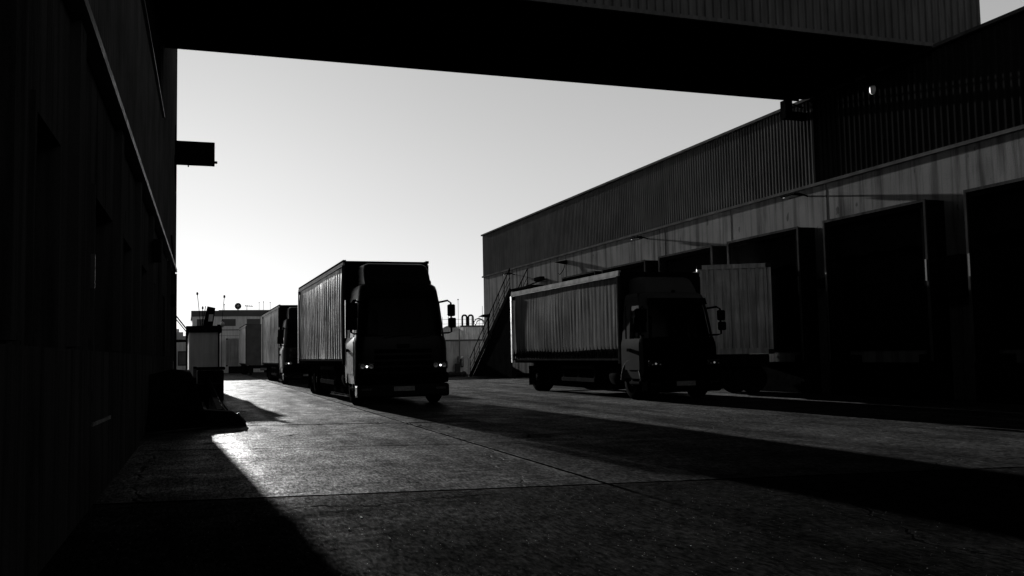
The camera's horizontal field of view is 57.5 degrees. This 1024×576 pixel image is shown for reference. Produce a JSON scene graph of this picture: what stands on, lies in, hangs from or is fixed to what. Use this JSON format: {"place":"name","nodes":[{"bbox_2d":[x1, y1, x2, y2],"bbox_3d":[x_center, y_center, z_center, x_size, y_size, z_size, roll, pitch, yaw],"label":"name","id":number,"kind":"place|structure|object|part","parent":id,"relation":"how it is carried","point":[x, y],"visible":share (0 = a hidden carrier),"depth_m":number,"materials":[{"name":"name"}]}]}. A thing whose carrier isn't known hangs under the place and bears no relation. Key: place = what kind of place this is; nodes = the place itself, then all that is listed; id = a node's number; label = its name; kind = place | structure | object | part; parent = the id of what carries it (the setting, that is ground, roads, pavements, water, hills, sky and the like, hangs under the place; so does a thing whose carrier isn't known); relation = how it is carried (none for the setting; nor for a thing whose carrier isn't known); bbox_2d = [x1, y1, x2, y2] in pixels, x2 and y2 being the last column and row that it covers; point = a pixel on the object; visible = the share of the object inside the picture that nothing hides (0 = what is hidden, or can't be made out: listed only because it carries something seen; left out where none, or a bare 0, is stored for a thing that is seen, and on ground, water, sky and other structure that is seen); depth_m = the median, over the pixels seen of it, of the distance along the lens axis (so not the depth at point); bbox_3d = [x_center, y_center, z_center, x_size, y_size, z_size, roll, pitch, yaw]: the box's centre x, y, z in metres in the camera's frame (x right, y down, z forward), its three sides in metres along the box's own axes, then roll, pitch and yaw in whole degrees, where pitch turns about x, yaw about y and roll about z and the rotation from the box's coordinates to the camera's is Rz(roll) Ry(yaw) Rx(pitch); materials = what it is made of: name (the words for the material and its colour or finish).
{"place":"outdoors","nodes":[
{"label":"outdoors","id":0,"kind":"place"},
{"bbox_2d":[0,0,176,575],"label":"side warehouse","id":1,"kind":"structure","parent":0,"point":[88,267],"depth_m":7.25,"materials":[{"name":"black metal"}]},
{"bbox_2d":[175,125,216,191],"bbox_3d":[-9.693,-3.978,28.623,1.278,1.966,2.233,0,-4,-19],"label":"projecting sign","id":2,"kind":"object","parent":1,"relation":"attached to","point":[192,153],"visible":0.89,"depth_m":28.91,"materials":[{"name":"black metal"}]},
{"bbox_2d":[197,367,224,400],"bbox_3d":[-9.244,2.934,28.610,0.840,1.020,0.900,0,-4,-19],"label":"dark bin","id":3,"kind":"object","parent":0,"point":[215,375],"visible":0.71,"depth_m":28.27,"materials":[{"name":"black plastic"}]},
{"bbox_2d":[448,371,466,376],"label":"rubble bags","id":4,"kind":"object","parent":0,"point":[455,373],"visible":0.81,"depth_m":53.18,"materials":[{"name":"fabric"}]},
{"bbox_2d":[455,329,463,371],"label":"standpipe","id":5,"kind":"object","parent":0,"point":[458,364],"visible":0.8,"depth_m":59.28,"materials":[{"name":"metal"}]},
{"bbox_2d":[442,314,483,338],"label":"plant building","id":6,"kind":"structure","parent":0,"point":[472,331],"depth_m":79.46,"materials":[{"name":"metal"}]},
{"bbox_2d":[37,372,1023,575],"bbox_3d":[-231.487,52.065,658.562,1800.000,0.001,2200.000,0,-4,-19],"label":"ground","id":7,"kind":"structure","parent":0,"point":[486,476],"depth_m":8.60,"materials":[{"name":"concrete"}]},
{"bbox_2d":[145,369,210,434],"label":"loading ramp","id":8,"kind":"structure","parent":7,"relation":"on","point":[174,403],"depth_m":16.68,"materials":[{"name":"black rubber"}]},
{"bbox_2d":[173,329,185,369],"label":"gatehouse","id":9,"kind":"object","parent":7,"relation":"on","point":[181,357],"visible":0.26,"depth_m":58.29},
{"bbox_2d":[177,317,187,369],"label":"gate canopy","id":10,"kind":"object","parent":7,"relation":"on","point":[182,340],"visible":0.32,"depth_m":40.47,"materials":[{"name":"black metal"}]},
{"bbox_2d":[186,326,221,375],"bbox_3d":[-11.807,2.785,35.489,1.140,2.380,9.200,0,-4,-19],"label":"site booth","id":11,"kind":"object","parent":7,"relation":"on","point":[203,346],"visible":0.59,"depth_m":31.28,"materials":[{"name":"grey metal"}]},
{"bbox_2d":[203,306,214,325],"bbox_3d":[-12.429,1.267,38.140,0.577,1.052,0.385,0,-4,-19],"label":"tilted floodlight","id":12,"kind":"object","parent":11,"relation":"on","point":[209,317],"visible":0.67,"depth_m":37.99,"materials":[{"name":"black metal"}]},
{"bbox_2d":[221,295,224,366],"bbox_3d":[-10.032,1.981,32.447,0.124,3.490,0.067,2,-5,-35],"label":"thin mast","id":13,"kind":"object","parent":7,"relation":"on","point":[221,335],"visible":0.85,"depth_m":32.44,"materials":[{"name":"black metal"}]},
{"bbox_2d":[204,377,246,426],"bbox_3d":[-7.252,2.623,22.608,0.920,0.720,11.278,0,-4,-19],"label":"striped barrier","id":14,"kind":"object","parent":7,"relation":"on","point":[220,414],"visible":0.96,"depth_m":17.42,"materials":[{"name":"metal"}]},
{"bbox_2d":[190,310,268,372],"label":"building","id":15,"kind":"structure","parent":7,"relation":"on","point":[234,321],"depth_m":86.19,"materials":[{"name":"grey concrete"}]},
{"bbox_2d":[197,319,203,325],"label":"window","id":16,"kind":"structure","parent":15,"relation":"in","point":[198,320],"depth_m":85.33,"materials":[{"name":"black glass"}]},
{"bbox_2d":[222,319,235,325],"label":"window","id":17,"kind":"structure","parent":15,"relation":"in","point":[227,322],"depth_m":86.21,"materials":[{"name":"black glass"}]},
{"bbox_2d":[235,303,240,309],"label":"satellite dish","id":18,"kind":"object","parent":15,"relation":"on","point":[237,306],"visible":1,"depth_m":86.47,"materials":[{"name":"grey metal"}]},
{"bbox_2d":[247,319,259,323],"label":"window","id":19,"kind":"structure","parent":15,"relation":"in","point":[249,321],"depth_m":86.93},
{"bbox_2d":[226,338,252,373],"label":"container","id":20,"kind":"object","parent":7,"relation":"on","point":[232,355],"visible":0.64,"depth_m":81.39,"materials":[{"name":"metal"}]},
{"bbox_2d":[239,324,267,374],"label":"parked trailer","id":21,"kind":"object","parent":7,"relation":"on","point":[250,341],"visible":0.56,"depth_m":70.13,"materials":[{"name":"metal"}]},
{"bbox_2d":[262,305,317,383],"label":"box truck","id":22,"kind":"object","parent":7,"relation":"on","point":[280,341],"visible":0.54,"depth_m":46.03,"materials":[{"name":"paint"}]},
{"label":"door","id":23,"kind":"part","parent":22,"relation":"part of","materials":[{"name":"paint"}]},
{"bbox_2d":[298,260,455,404],"bbox_3d":[-4.865,1.488,29.783,2.875,3.900,12.638,0,-4,-19],"label":"box truck","id":24,"kind":"object","parent":7,"relation":"on","point":[370,329],"visible":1,"depth_m":24.82,"materials":[{"name":"paint"}]},
{"bbox_3d":[-4.272,1.271,24.484,0.092,1.944,1.075,0,-4,-19],"label":"door","id":25,"kind":"part","parent":24,"relation":"part of","materials":[{"name":"paint"}]},
{"bbox_3d":[-2.064,0.807,25.189,0.090,1.005,0.875,0,-4,-19],"label":"side window","id":26,"kind":"part","parent":24,"relation":"part of","materials":[{"name":"black glass"}]},
{"bbox_2d":[441,326,461,339],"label":"storage tank","id":27,"kind":"object","parent":7,"relation":"on","point":[454,335],"visible":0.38,"depth_m":76.82,"materials":[{"name":"metal"}]},
{"bbox_2d":[445,339,484,373],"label":"boundary wall","id":28,"kind":"structure","parent":7,"relation":"on","point":[467,346],"depth_m":59.67,"materials":[{"name":"grey concrete"}]},
{"bbox_2d":[462,356,468,376],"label":"white frame","id":29,"kind":"object","parent":7,"relation":"on","point":[468,364],"visible":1,"depth_m":52.86,"materials":[{"name":"white metal"}]},
{"bbox_2d":[479,314,489,341],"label":"yard lamp post","id":30,"kind":"object","parent":7,"relation":"on","point":[485,315],"visible":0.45,"depth_m":52.40,"materials":[{"name":"black metal"}]},
{"bbox_2d":[470,268,544,377],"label":"metal staircase","id":31,"kind":"structure","parent":7,"relation":"on","point":[495,359],"depth_m":48.81,"materials":[{"name":"black metal"}]},
{"bbox_2d":[510,270,725,399],"bbox_3d":[2.770,1.499,28.667,2.865,3.430,10.488,0,-4,-19],"label":"box truck","id":32,"kind":"object","parent":7,"relation":"on","point":[638,335],"visible":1,"depth_m":25.38,"materials":[{"name":"grey paint"}]},
{"bbox_3d":[3.083,1.288,24.176,0.087,1.661,0.816,0,-4,-19],"label":"door","id":33,"kind":"part","parent":32,"relation":"part of","materials":[{"name":"grey paint"}]},
{"bbox_3d":[5.040,0.891,24.789,0.079,0.859,0.616,0,-4,-19],"label":"side window","id":34,"kind":"part","parent":32,"relation":"part of","materials":[{"name":"black glass"}]},
{"bbox_2d":[696,262,773,392],"bbox_3d":[6.500,1.202,27.358,2.095,3.686,1.724,-2,-4,11],"label":"docked container","id":35,"kind":"object","parent":7,"relation":"on","point":[740,295],"visible":0.85,"depth_m":26.58,"materials":[{"name":"metal"}]},
{"bbox_2d":[481,6,1023,404],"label":"dock warehouse","id":36,"kind":"structure","parent":7,"relation":"on","point":[890,247],"depth_m":24.28,"materials":[{"name":"metal"}]},
{"bbox_2d":[512,276,544,291],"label":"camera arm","id":37,"kind":"object","parent":36,"relation":"attached to","point":[539,278],"visible":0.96,"depth_m":45.89},
{"bbox_2d":[555,260,566,274],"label":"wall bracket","id":38,"kind":"object","parent":36,"relation":"attached to","point":[564,262],"depth_m":43.46,"materials":[{"name":"black metal"}]},
{"bbox_2d":[156,0,980,100],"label":"overhead bridge","id":39,"kind":"structure","parent":36,"relation":"attached to","point":[794,50],"depth_m":21.34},
{"bbox_2d":[865,63,878,94],"bbox_3d":[9.005,-5.258,23.339,0.240,0.860,0.240,0,-4,-19],"label":"dome camera","id":40,"kind":"object","parent":39,"relation":"attached to","point":[871,79],"visible":0.95,"depth_m":23.25,"materials":[{"name":"black plastic"}]},
{"bbox_2d":[630,236,647,239],"bbox_3d":[4.896,-1.918,36.056,0.505,0.147,0.644,0,-4,-19],"label":"wall lamp","id":41,"kind":"object","parent":36,"relation":"attached to","point":[637,237],"visible":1,"depth_m":35.83,"materials":[{"name":"black metal"}]},
{"bbox_2d":[771,265,799,351],"bbox_3d":[7.967,0.244,27.938,0.046,3.330,3.280,0,-4,-19],"label":"dock door","id":42,"kind":"structure","parent":36,"relation":"in","point":[784,278],"depth_m":27.56,"materials":[{"name":"grey metal"}]},
{"bbox_2d":[780,100,806,120],"bbox_3d":[8.113,-5.081,26.752,0.820,0.520,0.240,0,-4,-19],"label":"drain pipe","id":43,"kind":"object","parent":36,"relation":"attached to","point":[786,111],"visible":1,"depth_m":26.61,"materials":[{"name":"black metal"}]},
{"bbox_2d":[780,192,807,198],"bbox_3d":[8.127,-2.647,26.865,0.505,0.147,0.644,0,-4,-19],"label":"wall lamp","id":44,"kind":"object","parent":36,"relation":"attached to","point":[792,195],"visible":1,"depth_m":26.72,"materials":[{"name":"black metal"}]},
{"bbox_2d":[845,246,927,350],"bbox_3d":[9.537,-0.100,23.473,0.046,3.330,3.330,0,-4,-19],"label":"dock door","id":45,"kind":"structure","parent":36,"relation":"in","point":[885,292],"depth_m":23.59,"materials":[{"name":"grey metal"}]},
{"bbox_2d":[991,229,1023,348],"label":"dock door","id":46,"kind":"structure","parent":36,"relation":"in","point":[1008,245],"depth_m":20.08,"materials":[{"name":"grey metal"}]},
{"bbox_2d":[175,0,1023,335],"label":"sky","id":47,"kind":"structure","parent":0,"point":[320,165],"materials":[{"name":"white"}]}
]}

